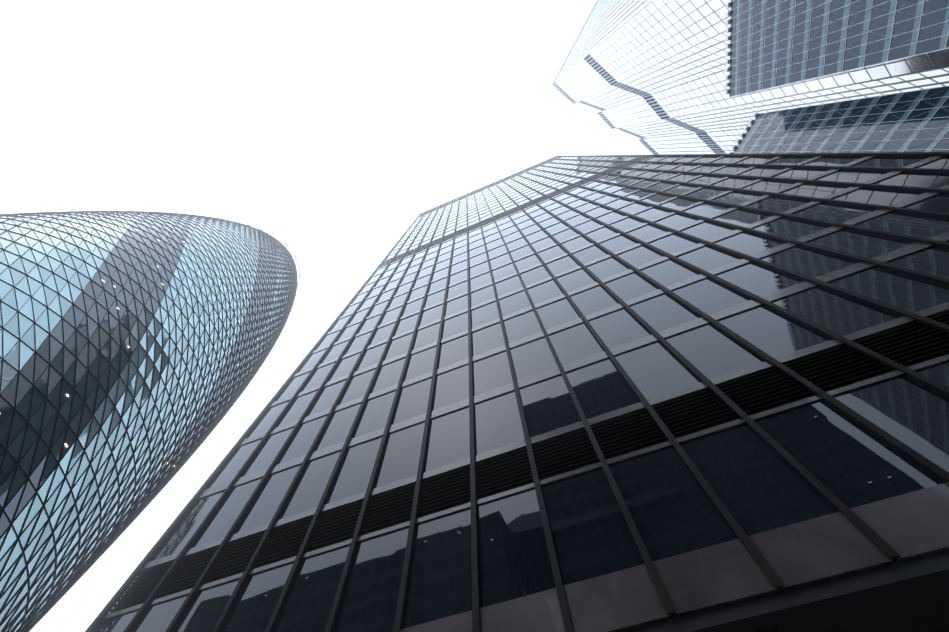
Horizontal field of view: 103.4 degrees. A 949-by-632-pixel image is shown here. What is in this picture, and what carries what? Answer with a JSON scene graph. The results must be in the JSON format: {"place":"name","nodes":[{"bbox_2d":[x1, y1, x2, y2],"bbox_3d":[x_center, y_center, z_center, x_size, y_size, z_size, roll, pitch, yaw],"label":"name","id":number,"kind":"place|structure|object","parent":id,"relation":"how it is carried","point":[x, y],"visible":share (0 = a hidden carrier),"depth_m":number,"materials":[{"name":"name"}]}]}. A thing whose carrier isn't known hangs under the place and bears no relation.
{"place":"outdoors","nodes":[
{"label":"outdoors","id":0,"kind":"place"},
{"bbox_2d":[0,211,295,631],"bbox_3d":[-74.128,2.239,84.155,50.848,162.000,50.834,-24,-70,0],"label":"glass facade","id":1,"kind":"structure","parent":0,"point":[49,349],"depth_m":47.39,"materials":[{"name":"blue glass"}]},
{"bbox_2d":[0,217,183,463],"bbox_3d":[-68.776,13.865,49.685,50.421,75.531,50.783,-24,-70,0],"label":"ceiling lights","id":2,"kind":"object","parent":1,"relation":"in","point":[128,346],"visible":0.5,"depth_m":50.66,"materials":[{"name":"white"}]},
{"bbox_2d":[0,211,297,631],"bbox_3d":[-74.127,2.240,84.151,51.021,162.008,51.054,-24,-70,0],"label":"gherkin mullions","id":3,"kind":"object","parent":1,"relation":"attached to","point":[93,560],"visible":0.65,"depth_m":53.83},
{"bbox_2d":[249,225,300,294],"bbox_3d":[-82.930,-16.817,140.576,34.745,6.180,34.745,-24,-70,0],"label":"gherkin rails","id":4,"kind":"object","parent":1,"relation":"attached to","point":[299,277],"visible":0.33,"depth_m":139.01,"materials":[{"name":"white metal"}]},
{"bbox_2d":[0,0,652,631],"label":"sky","id":5,"kind":"structure","parent":0,"point":[325,127],"materials":[{"name":"white"}]},
{"bbox_2d":[85,152,948,631],"bbox_3d":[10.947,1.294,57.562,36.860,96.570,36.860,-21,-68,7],"label":"skyscraper","id":6,"kind":"structure","parent":0,"point":[589,392],"depth_m":11.89,"materials":[{"name":"black glass"}]},
{"bbox_2d":[616,549,948,631],"bbox_3d":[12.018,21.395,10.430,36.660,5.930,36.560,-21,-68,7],"label":"st helens podium","id":7,"kind":"object","parent":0,"point":[910,595],"visible":1,"depth_m":6.23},
{"bbox_2d":[725,0,948,153],"bbox_3d":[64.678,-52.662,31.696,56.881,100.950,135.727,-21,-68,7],"label":"tower blocks","id":8,"kind":"structure","parent":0,"point":[774,43],"depth_m":63.04,"materials":[{"name":"blue glass"}]},
{"label":"ground","id":9,"kind":"structure","parent":0,"visible":0},
{"bbox_2d":[552,0,948,154],"bbox_3d":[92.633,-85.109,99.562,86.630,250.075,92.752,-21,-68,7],"label":"skyscraper","id":10,"kind":"structure","parent":9,"relation":"on","point":[651,74],"depth_m":125.84,"materials":[{"name":"white glass"}]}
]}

